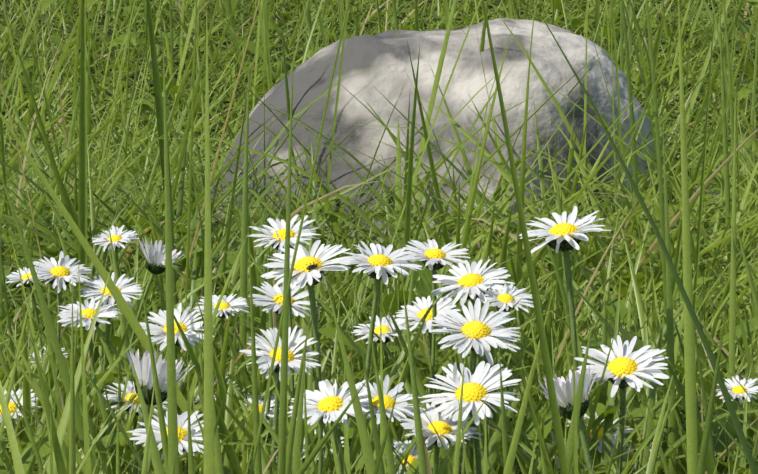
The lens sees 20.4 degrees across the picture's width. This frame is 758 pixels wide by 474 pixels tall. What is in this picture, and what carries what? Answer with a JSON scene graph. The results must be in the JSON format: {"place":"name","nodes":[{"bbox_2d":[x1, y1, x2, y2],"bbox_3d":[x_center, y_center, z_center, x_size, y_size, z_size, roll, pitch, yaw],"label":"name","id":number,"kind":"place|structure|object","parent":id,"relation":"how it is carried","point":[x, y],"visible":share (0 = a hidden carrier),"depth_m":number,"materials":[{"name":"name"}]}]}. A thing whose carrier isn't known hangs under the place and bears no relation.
{"place":"outdoors","nodes":[
{"label":"outdoors","id":0,"kind":"place"},
{"bbox_2d":[195,376,239,401],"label":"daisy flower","id":1,"kind":"object","parent":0,"point":[198,396],"visible":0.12,"depth_m":0.70,"materials":[{"name":"white plant"}]},
{"bbox_2d":[0,0,757,473],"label":"ground","id":2,"kind":"structure","parent":0,"point":[220,124],"depth_m":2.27,"materials":[{"name":"green plant"}]},
{"bbox_2d":[0,387,40,430],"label":"daisy flower","id":3,"kind":"object","parent":2,"relation":"on","point":[11,405],"visible":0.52,"depth_m":0.66,"materials":[{"name":"white plant"}]},
{"bbox_2d":[6,266,47,359],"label":"daisy flower","id":4,"kind":"object","parent":2,"relation":"on","point":[16,278],"visible":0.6,"depth_m":0.72,"materials":[{"name":"white plant"}]},
{"bbox_2d":[29,347,67,366],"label":"daisy flower","id":5,"kind":"object","parent":2,"relation":"on","point":[65,356],"visible":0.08,"depth_m":0.76,"materials":[{"name":"white plant"}]},
{"bbox_2d":[27,251,90,418],"bbox_3d":[-0.105,0.046,0.697,0.020,0.082,0.022,0,7,2],"label":"daisy flower","id":6,"kind":"object","parent":2,"relation":"on","point":[60,273],"visible":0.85,"depth_m":0.69,"materials":[{"name":"white plant"}]},
{"bbox_2d":[57,297,122,432],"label":"daisy flower","id":7,"kind":"object","parent":2,"relation":"on","point":[88,312],"visible":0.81,"depth_m":0.67,"materials":[{"name":"white plant"}]},
{"bbox_2d":[77,272,141,426],"bbox_3d":[-0.089,0.050,0.696,0.024,0.076,0.020,4,8,29],"label":"daisy flower","id":8,"kind":"object","parent":2,"relation":"on","point":[124,289],"visible":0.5,"depth_m":0.69,"materials":[{"name":"white plant"}]},
{"bbox_2d":[92,225,139,277],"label":"daisy flower","id":9,"kind":"object","parent":2,"relation":"on","point":[119,237],"visible":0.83,"depth_m":0.76,"materials":[{"name":"white plant"}]},
{"bbox_2d":[104,377,167,467],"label":"daisy flower","id":10,"kind":"object","parent":2,"relation":"on","point":[130,388],"visible":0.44,"depth_m":0.66,"materials":[{"name":"white plant"}]},
{"bbox_2d":[122,238,183,384],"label":"daisy flower","id":11,"kind":"object","parent":2,"relation":"on","point":[155,263],"visible":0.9,"depth_m":0.72,"materials":[{"name":"white plant"}]},
{"bbox_2d":[126,347,194,473],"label":"daisy flower","id":12,"kind":"object","parent":2,"relation":"on","point":[143,368],"visible":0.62,"depth_m":0.57,"materials":[{"name":"white plant"}]},
{"bbox_2d":[127,411,218,459],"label":"daisy flower","id":13,"kind":"object","parent":2,"relation":"on","point":[140,433],"visible":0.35,"depth_m":0.56,"materials":[{"name":"white plant"}]},
{"bbox_2d":[139,303,213,382],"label":"daisy flower","id":14,"kind":"object","parent":2,"relation":"on","point":[160,333],"visible":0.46,"depth_m":0.66,"materials":[{"name":"white plant"}]},
{"bbox_2d":[194,293,248,351],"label":"daisy flower","id":15,"kind":"object","parent":2,"relation":"on","point":[226,308],"visible":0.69,"depth_m":0.70,"materials":[{"name":"white plant"}]},
{"bbox_2d":[244,392,279,449],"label":"daisy flower","id":16,"kind":"object","parent":2,"relation":"on","point":[272,404],"visible":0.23,"depth_m":0.70,"materials":[{"name":"white plant"}]},
{"bbox_2d":[239,325,320,473],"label":"daisy flower","id":17,"kind":"object","parent":2,"relation":"on","point":[294,342],"visible":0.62,"depth_m":0.58,"materials":[{"name":"white plant"}]},
{"bbox_2d":[248,281,316,442],"bbox_3d":[-0.031,0.052,0.688,0.023,0.077,0.022,0,7,2],"label":"daisy flower","id":18,"kind":"object","parent":2,"relation":"on","point":[273,297],"visible":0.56,"depth_m":0.68,"materials":[{"name":"white plant"}]},
{"bbox_2d":[249,214,320,413],"bbox_3d":[-0.029,0.045,0.648,0.023,0.103,0.023,0,7,2],"label":"daisy flower","id":19,"kind":"object","parent":2,"relation":"on","point":[275,236],"visible":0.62,"depth_m":0.64,"materials":[{"name":"white plant"}]},
{"bbox_2d":[261,240,354,473],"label":"daisy flower","id":20,"kind":"object","parent":2,"relation":"on","point":[302,275],"visible":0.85,"depth_m":0.58,"materials":[{"name":"white plant"}]},
{"bbox_2d":[307,262,318,271],"bbox_3d":[-0.018,0.009,0.576,0.004,0.003,0.003,0,7,2],"label":"fly","id":21,"kind":"object","parent":20,"relation":"on","point":[310,267],"visible":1,"depth_m":0.57,"materials":[{"name":"black"}]},
{"bbox_2d":[301,428,343,462],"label":"daisy flower","id":22,"kind":"object","parent":2,"relation":"on","point":[323,436],"visible":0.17,"depth_m":0.66,"materials":[{"name":"white plant"}]},
{"bbox_2d":[288,379,372,473],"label":"daisy flower","id":23,"kind":"object","parent":2,"relation":"on","point":[328,401],"visible":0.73,"depth_m":0.53,"materials":[{"name":"white plant"}]},
{"bbox_2d":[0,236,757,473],"bbox_3d":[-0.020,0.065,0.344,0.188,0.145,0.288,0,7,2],"label":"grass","id":24,"kind":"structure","parent":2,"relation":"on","point":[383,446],"depth_m":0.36,"materials":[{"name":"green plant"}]},
{"bbox_2d":[0,0,757,473],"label":"lawn herb leaves","id":25,"kind":"object","parent":2,"relation":"on","point":[638,414],"visible":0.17,"depth_m":1.02,"materials":[{"name":"green plant"}]},
{"bbox_2d":[339,241,421,468],"bbox_3d":[0.000,0.051,0.616,0.025,0.099,0.024,0,7,2],"label":"daisy flower","id":26,"kind":"object","parent":2,"relation":"on","point":[380,262],"visible":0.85,"depth_m":0.61,"materials":[{"name":"white plant"}]},
{"bbox_2d":[351,315,409,387],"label":"daisy flower","id":27,"kind":"object","parent":2,"relation":"on","point":[388,334],"visible":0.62,"depth_m":0.72,"materials":[{"name":"white plant"}]},
{"bbox_2d":[346,375,425,462],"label":"daisy flower","id":28,"kind":"object","parent":2,"relation":"on","point":[399,408],"visible":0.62,"depth_m":0.53,"materials":[{"name":"white plant"}]},
{"bbox_2d":[385,440,432,473],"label":"daisy flower","id":29,"kind":"object","parent":2,"relation":"on","point":[413,455],"visible":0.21,"depth_m":0.63,"materials":[{"name":"white plant"}]},
{"bbox_2d":[395,295,459,445],"bbox_3d":[0.016,0.054,0.686,0.021,0.069,0.022,-4,8,-31],"label":"daisy flower","id":30,"kind":"object","parent":2,"relation":"on","point":[416,312],"visible":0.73,"depth_m":0.68,"materials":[{"name":"white plant"}]},
{"bbox_2d":[210,18,658,266],"bbox_3d":[0.031,-0.017,1.363,0.298,0.247,0.240,0,7,2],"label":"rock","id":31,"kind":"object","parent":2,"relation":"on","point":[375,86],"visible":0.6,"depth_m":1.28,"materials":[{"name":"grey stone"}]},
{"bbox_2d":[401,239,469,403],"bbox_3d":[0.018,0.047,0.668,0.021,0.092,0.022,6,9,38],"label":"daisy flower","id":32,"kind":"object","parent":2,"relation":"on","point":[432,257],"visible":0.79,"depth_m":0.66,"materials":[{"name":"white plant"}]},
{"bbox_2d":[400,403,482,473],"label":"daisy flower","id":33,"kind":"object","parent":2,"relation":"on","point":[446,429],"visible":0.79,"depth_m":0.56,"materials":[{"name":"white plant"}]},
{"bbox_2d":[421,361,520,473],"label":"daisy flower","id":34,"kind":"object","parent":2,"relation":"on","point":[481,382],"visible":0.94,"depth_m":0.55,"materials":[{"name":"white plant"}]},
{"bbox_2d":[431,257,514,459],"bbox_3d":[0.028,0.052,0.627,0.025,0.094,0.024,0,7,2],"label":"daisy flower","id":35,"kind":"object","parent":2,"relation":"on","point":[474,283],"visible":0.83,"depth_m":0.62,"materials":[{"name":"white plant"}]},
{"bbox_2d":[428,298,519,473],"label":"daisy flower","id":36,"kind":"object","parent":2,"relation":"on","point":[478,335],"visible":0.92,"depth_m":0.58,"materials":[{"name":"white plant"}]},
{"bbox_2d":[480,284,533,443],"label":"daisy flower","id":37,"kind":"object","parent":2,"relation":"on","point":[509,298],"visible":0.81,"depth_m":0.70,"materials":[{"name":"white plant"}]},
{"bbox_2d":[535,431,559,467],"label":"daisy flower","id":38,"kind":"object","parent":2,"relation":"on","point":[550,449],"visible":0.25,"depth_m":0.67,"materials":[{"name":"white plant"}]},
{"bbox_2d":[519,206,611,473],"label":"daisy flower","id":39,"kind":"object","parent":2,"relation":"on","point":[565,235],"visible":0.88,"depth_m":0.62,"materials":[{"name":"white plant"}]},
{"bbox_2d":[538,365,599,473],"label":"daisy flower","id":40,"kind":"object","parent":2,"relation":"on","point":[564,391],"visible":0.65,"depth_m":0.56,"materials":[{"name":"white plant"}]},
{"bbox_2d":[567,412,632,452],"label":"daisy flower","id":41,"kind":"object","parent":2,"relation":"on","point":[600,434],"visible":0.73,"depth_m":0.66,"materials":[{"name":"white plant"}]},
{"bbox_2d":[574,335,668,473],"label":"daisy flower","id":42,"kind":"object","parent":2,"relation":"on","point":[624,370],"visible":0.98,"depth_m":0.57,"materials":[{"name":"white plant"}]},
{"bbox_2d":[716,375,757,468],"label":"daisy flower","id":43,"kind":"object","parent":2,"relation":"on","point":[737,392],"visible":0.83,"depth_m":0.64,"materials":[{"name":"white plant"}]},
{"bbox_2d":[611,445,650,473],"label":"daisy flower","id":44,"kind":"object","parent":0,"point":[630,456],"visible":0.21,"depth_m":0.69,"materials":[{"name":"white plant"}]}
]}

